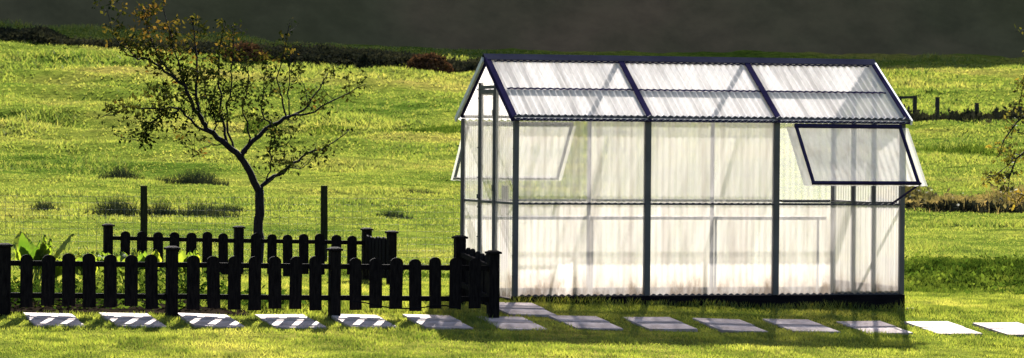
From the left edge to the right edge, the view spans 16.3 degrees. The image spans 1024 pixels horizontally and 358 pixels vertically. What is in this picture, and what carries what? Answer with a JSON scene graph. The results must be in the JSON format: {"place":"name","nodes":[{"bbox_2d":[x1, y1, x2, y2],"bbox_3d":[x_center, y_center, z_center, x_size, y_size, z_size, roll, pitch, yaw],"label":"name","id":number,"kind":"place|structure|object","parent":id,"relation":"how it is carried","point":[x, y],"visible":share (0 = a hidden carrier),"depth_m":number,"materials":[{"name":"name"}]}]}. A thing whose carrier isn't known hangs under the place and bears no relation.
{"place":"outdoors","nodes":[
{"label":"outdoors","id":0,"kind":"place"},
{"bbox_2d":[243,119,470,136],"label":"rough grass","id":1,"kind":"structure","parent":0,"point":[448,129],"depth_m":89.16,"materials":[{"name":"green plant"}]},
{"bbox_2d":[0,18,1023,357],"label":"ground","id":2,"kind":"structure","parent":0,"point":[296,141],"depth_m":72.69,"materials":[{"name":"green plant"}]},
{"bbox_2d":[13,230,74,284],"bbox_3d":[-4.692,0.815,35.013,0.616,0.618,0.606,1,1,22],"label":"leafy plant","id":3,"kind":"object","parent":2,"relation":"on","point":[23,244],"visible":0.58,"depth_m":34.92,"materials":[{"name":"green plant"}]},
{"bbox_2d":[29,197,61,210],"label":"rush tuft","id":4,"kind":"object","parent":2,"relation":"on","point":[44,206],"visible":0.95,"depth_m":56.96,"materials":[{"name":"green plant"}]},
{"bbox_2d":[23,312,84,327],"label":"paving slab","id":5,"kind":"structure","parent":2,"relation":"on","point":[40,319],"depth_m":32.06,"materials":[{"name":"concrete"}]},
{"bbox_2d":[37,257,75,287],"bbox_3d":[-4.529,0.931,35.318,0.420,0.388,0.300,1,1,35],"label":"leafy plant","id":6,"kind":"object","parent":2,"relation":"on","point":[58,271],"visible":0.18,"depth_m":35.27,"materials":[{"name":"green plant"}]},
{"bbox_2d":[75,252,102,277],"bbox_3d":[-4.167,0.919,35.207,0.311,0.415,0.284,0,1,0],"label":"leafy plant","id":7,"kind":"object","parent":2,"relation":"on","point":[79,257],"visible":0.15,"depth_m":35.15,"materials":[{"name":"green plant"}]},
{"bbox_2d":[94,251,117,286],"bbox_3d":[-4.162,0.933,36.196,0.347,0.421,0.510,0,1,0],"label":"leafy plant","id":8,"kind":"object","parent":2,"relation":"on","point":[104,254],"visible":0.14,"depth_m":36.08,"materials":[{"name":"green plant"}]},
{"bbox_2d":[82,191,139,216],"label":"rush tuft","id":9,"kind":"object","parent":2,"relation":"on","point":[118,205],"visible":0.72,"depth_m":56.88,"materials":[{"name":"green plant"}]},
{"bbox_2d":[96,250,140,283],"bbox_3d":[-3.870,0.922,35.580,0.472,0.441,0.355,1,1,35],"label":"leafy plant","id":10,"kind":"object","parent":2,"relation":"on","point":[102,256],"visible":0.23,"depth_m":35.59,"materials":[{"name":"green plant"}]},
{"bbox_2d":[97,164,143,179],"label":"rush tuft","id":11,"kind":"object","parent":2,"relation":"on","point":[123,172],"visible":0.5,"depth_m":67.93,"materials":[{"name":"green plant"}]},
{"bbox_2d":[11,293,249,314],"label":"soil","id":12,"kind":"structure","parent":2,"relation":"on","point":[204,310],"depth_m":33.03,"materials":[{"name":"brown soil"}]},
{"bbox_2d":[11,267,308,311],"bbox_3d":[-4.432,1.023,33.662,5.007,0.489,1.916,0,1,-17],"label":"ground cover","id":13,"kind":"object","parent":12,"relation":"on","point":[79,287],"visible":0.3,"depth_m":33.84,"materials":[{"name":"green plant"}]},
{"bbox_2d":[98,312,165,327],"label":"paving slab","id":14,"kind":"structure","parent":2,"relation":"on","point":[135,320],"depth_m":32.26,"materials":[{"name":"concrete"}]},
{"bbox_2d":[0,25,269,57],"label":"hedge","id":15,"kind":"object","parent":2,"relation":"on","point":[42,34],"visible":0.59,"depth_m":135.73,"materials":[{"name":"green plant"}]},
{"bbox_2d":[119,249,162,290],"bbox_3d":[-3.617,0.916,35.433,0.569,0.457,0.364,0,1,0],"label":"leafy plant","id":16,"kind":"object","parent":2,"relation":"on","point":[141,256],"visible":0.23,"depth_m":35.36,"materials":[{"name":"green plant"}]},
{"bbox_2d":[138,195,176,215],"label":"rush tuft","id":17,"kind":"object","parent":2,"relation":"on","point":[162,210],"visible":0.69,"depth_m":56.95,"materials":[{"name":"green plant"}]},
{"bbox_2d":[153,175,172,180],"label":"rush tuft","id":18,"kind":"object","parent":2,"relation":"on","point":[164,179],"visible":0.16,"depth_m":66.91,"materials":[{"name":"green plant"}]},
{"bbox_2d":[159,248,200,289],"bbox_3d":[-3.296,0.912,35.279,0.474,0.464,0.381,0,1,0],"label":"leafy plant","id":19,"kind":"object","parent":2,"relation":"on","point":[182,256],"visible":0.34,"depth_m":35.26,"materials":[{"name":"green plant"}]},
{"bbox_2d":[165,167,228,185],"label":"rush tuft","id":20,"kind":"object","parent":2,"relation":"on","point":[195,179],"visible":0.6,"depth_m":65.84,"materials":[{"name":"green plant"}]},
{"bbox_2d":[166,198,240,218],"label":"rush tuft","id":21,"kind":"object","parent":2,"relation":"on","point":[197,211],"visible":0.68,"depth_m":56.92,"materials":[{"name":"green plant"}]},
{"bbox_2d":[178,313,245,328],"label":"paving slab","id":22,"kind":"structure","parent":2,"relation":"on","point":[199,320],"depth_m":32.45,"materials":[{"name":"concrete"}]},
{"bbox_2d":[92,0,366,262],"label":"apple tree","id":23,"kind":"object","parent":2,"relation":"on","point":[182,78],"visible":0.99,"depth_m":45.70,"materials":[{"name":"green plant"}]},
{"bbox_2d":[219,204,246,211],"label":"rush tuft","id":24,"kind":"object","parent":2,"relation":"on","point":[235,207],"visible":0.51,"depth_m":58.01,"materials":[{"name":"green plant"}]},
{"bbox_2d":[221,40,266,62],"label":"shrub","id":25,"kind":"object","parent":2,"relation":"on","point":[249,49],"visible":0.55,"depth_m":130.64,"materials":[{"name":"brown plant"}]},
{"bbox_2d":[102,223,398,284],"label":"picket fence","id":26,"kind":"object","parent":2,"relation":"on","point":[384,250],"visible":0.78,"depth_m":41.98,"materials":[{"name":"black wood"}]},
{"bbox_2d":[0,235,501,318],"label":"picket fence","id":27,"kind":"object","parent":2,"relation":"on","point":[474,278],"visible":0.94,"depth_m":32.92,"materials":[{"name":"black wood"}]},
{"bbox_2d":[0,186,505,267],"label":"wire fence","id":28,"kind":"object","parent":2,"relation":"on","point":[323,217],"visible":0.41,"depth_m":47.06,"materials":[{"name":"grey metal"}]},
{"bbox_2d":[255,314,325,328],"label":"paving slab","id":29,"kind":"structure","parent":2,"relation":"on","point":[281,321],"depth_m":32.67,"materials":[{"name":"concrete"}]},
{"bbox_2d":[354,53,373,68],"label":"shrub","id":30,"kind":"object","parent":2,"relation":"on","point":[364,58],"visible":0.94,"depth_m":129.84,"materials":[{"name":"green plant"}]},
{"bbox_2d":[331,314,398,328],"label":"paving slab","id":31,"kind":"structure","parent":2,"relation":"on","point":[360,320],"depth_m":32.88,"materials":[{"name":"concrete"}]},
{"bbox_2d":[265,42,480,72],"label":"hedge","id":32,"kind":"object","parent":2,"relation":"on","point":[317,54],"visible":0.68,"depth_m":131.98,"materials":[{"name":"green plant"}]},
{"bbox_2d":[325,269,448,277],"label":"weed verge","id":33,"kind":"structure","parent":2,"relation":"on","point":[344,273],"depth_m":44.41,"materials":[{"name":"green plant"}]},
{"bbox_2d":[376,209,413,218],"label":"rush tuft","id":34,"kind":"object","parent":2,"relation":"on","point":[391,214],"visible":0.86,"depth_m":57.98,"materials":[{"name":"green plant"}]},
{"bbox_2d":[351,300,460,309],"bbox_3d":[-0.978,1.160,33.017,1.017,0.079,0.011,0,1,0],"label":"garden hose","id":35,"kind":"object","parent":2,"relation":"on","point":[406,308],"visible":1,"depth_m":33.01,"materials":[{"name":"rubber"}]},
{"bbox_2d":[397,187,441,194],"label":"rush tuft","id":36,"kind":"object","parent":2,"relation":"on","point":[418,191],"visible":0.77,"depth_m":64.94,"materials":[{"name":"green plant"}]},
{"bbox_2d":[406,51,453,73],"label":"shrub","id":37,"kind":"object","parent":2,"relation":"on","point":[433,61],"visible":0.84,"depth_m":129.09,"materials":[{"name":"brown plant"}]},
{"bbox_2d":[403,314,472,329],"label":"paving slab","id":38,"kind":"structure","parent":2,"relation":"on","point":[438,321],"depth_m":33.08,"materials":[{"name":"concrete"}]},
{"bbox_2d":[479,316,546,330],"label":"paving slab","id":39,"kind":"structure","parent":2,"relation":"on","point":[512,322],"depth_m":33.28,"materials":[{"name":"concrete"}]},
{"bbox_2d":[499,302,555,316],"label":"paving slab","id":40,"kind":"structure","parent":2,"relation":"on","point":[523,309],"depth_m":34.27,"materials":[{"name":"concrete"}]},
{"bbox_2d":[500,293,579,296],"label":"soil","id":41,"kind":"structure","parent":2,"relation":"on","point":[525,293],"depth_m":36.73,"materials":[{"name":"brown soil"}]},
{"bbox_2d":[482,216,820,294],"bbox_3d":[1.470,0.826,37.166,3.750,0.880,0.200,0,1,-17],"label":"potting bench","id":42,"kind":"object","parent":41,"relation":"on","point":[715,218],"visible":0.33,"depth_m":37.25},
{"bbox_2d":[549,315,622,330],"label":"paving slab","id":43,"kind":"structure","parent":2,"relation":"on","point":[592,322],"depth_m":33.55,"materials":[{"name":"concrete"}]},
{"bbox_2d":[624,317,697,331],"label":"paving slab","id":44,"kind":"structure","parent":2,"relation":"on","point":[662,323],"depth_m":33.73,"materials":[{"name":"concrete"}]},
{"bbox_2d":[453,54,926,309],"bbox_3d":[1.760,0.074,36.501,4.303,2.643,3.017,0,1,-17],"label":"greenhouse","id":45,"kind":"object","parent":2,"relation":"on","point":[859,141],"visible":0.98,"depth_m":35.82,"materials":[{"name":"translucent corrugated plastic"},{"name":"paint"},{"name":"metal"}]},
{"bbox_2d":[477,89,493,253],"bbox_3d":[-0.261,0.119,35.949,0.057,2.035,0.542,0,1,-17],"label":"door","id":46,"kind":"structure","parent":45,"relation":"in","point":[482,106],"depth_m":36.10,"materials":[{"name":"paint"}]},
{"bbox_2d":[453,121,571,184],"bbox_3d":[0.015,-0.192,37.265,1.210,0.805,0.543,0,1,-17],"label":"window","id":47,"kind":"structure","parent":45,"relation":"in","point":[486,123],"depth_m":37.27,"materials":[{"name":"paint"}]},
{"bbox_2d":[786,123,926,203],"bbox_3d":[3.436,-0.146,35.709,1.320,0.805,0.543,0,1,-17],"label":"window","id":48,"kind":"structure","parent":45,"relation":"in","point":[825,154],"depth_m":35.72,"materials":[{"name":"paint"}]},
{"bbox_2d":[692,318,767,331],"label":"paving slab","id":49,"kind":"structure","parent":2,"relation":"on","point":[728,325],"depth_m":33.95,"materials":[{"name":"concrete"}]},
{"bbox_2d":[762,319,838,332],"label":"paving slab","id":50,"kind":"structure","parent":2,"relation":"on","point":[793,325],"depth_m":34.22,"materials":[{"name":"concrete"}]},
{"bbox_2d":[836,321,912,334],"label":"paving slab","id":51,"kind":"structure","parent":2,"relation":"on","point":[875,326],"depth_m":34.42,"materials":[{"name":"concrete"}]},
{"bbox_2d":[904,321,981,335],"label":"paving slab","id":52,"kind":"structure","parent":2,"relation":"on","point":[946,327],"depth_m":34.66,"materials":[{"name":"concrete"}]},
{"bbox_2d":[866,181,1023,213],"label":"dry grass","id":53,"kind":"structure","parent":2,"relation":"on","point":[915,195],"depth_m":61.69,"materials":[{"name":"brown plant"}]},
{"bbox_2d":[867,195,1023,213],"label":"weed row","id":54,"kind":"object","parent":2,"relation":"on","point":[973,206],"visible":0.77,"depth_m":60.80,"materials":[{"name":"green plant"}]},
{"bbox_2d":[878,252,1023,295],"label":"weed bank","id":55,"kind":"structure","parent":2,"relation":"on","point":[951,271],"depth_m":42.36,"materials":[{"name":"green plant"}]},
{"bbox_2d":[898,96,1021,114],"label":"field fence","id":56,"kind":"object","parent":2,"relation":"on","point":[937,103],"visible":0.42,"depth_m":99.93,"materials":[{"name":"brown wood"}]},
{"bbox_2d":[903,103,1023,122],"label":"scrub row","id":57,"kind":"object","parent":2,"relation":"on","point":[967,114],"visible":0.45,"depth_m":98.18,"materials":[{"name":"green plant"}]},
{"bbox_2d":[973,322,1023,336],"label":"paving slab","id":58,"kind":"structure","parent":2,"relation":"on","point":[1010,328],"depth_m":34.89,"materials":[{"name":"concrete"}]},
{"bbox_2d":[981,24,1023,209],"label":"fruit tree","id":59,"kind":"object","parent":2,"relation":"on","point":[1014,159],"visible":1,"depth_m":39.65,"materials":[{"name":"green plant"}]},
{"bbox_2d":[0,0,1023,57],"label":"hill","id":60,"kind":"structure","parent":0,"point":[921,27],"depth_m":155.60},
{"bbox_2d":[0,263,1023,357],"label":"lawn grass","id":61,"kind":"structure","parent":0,"point":[994,302],"depth_m":32.81,"materials":[{"name":"green plant"}]},
{"bbox_2d":[914,141,1022,156],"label":"rough grass","id":62,"kind":"structure","parent":0,"point":[969,149],"depth_m":84.00,"materials":[{"name":"green plant"}]}
]}

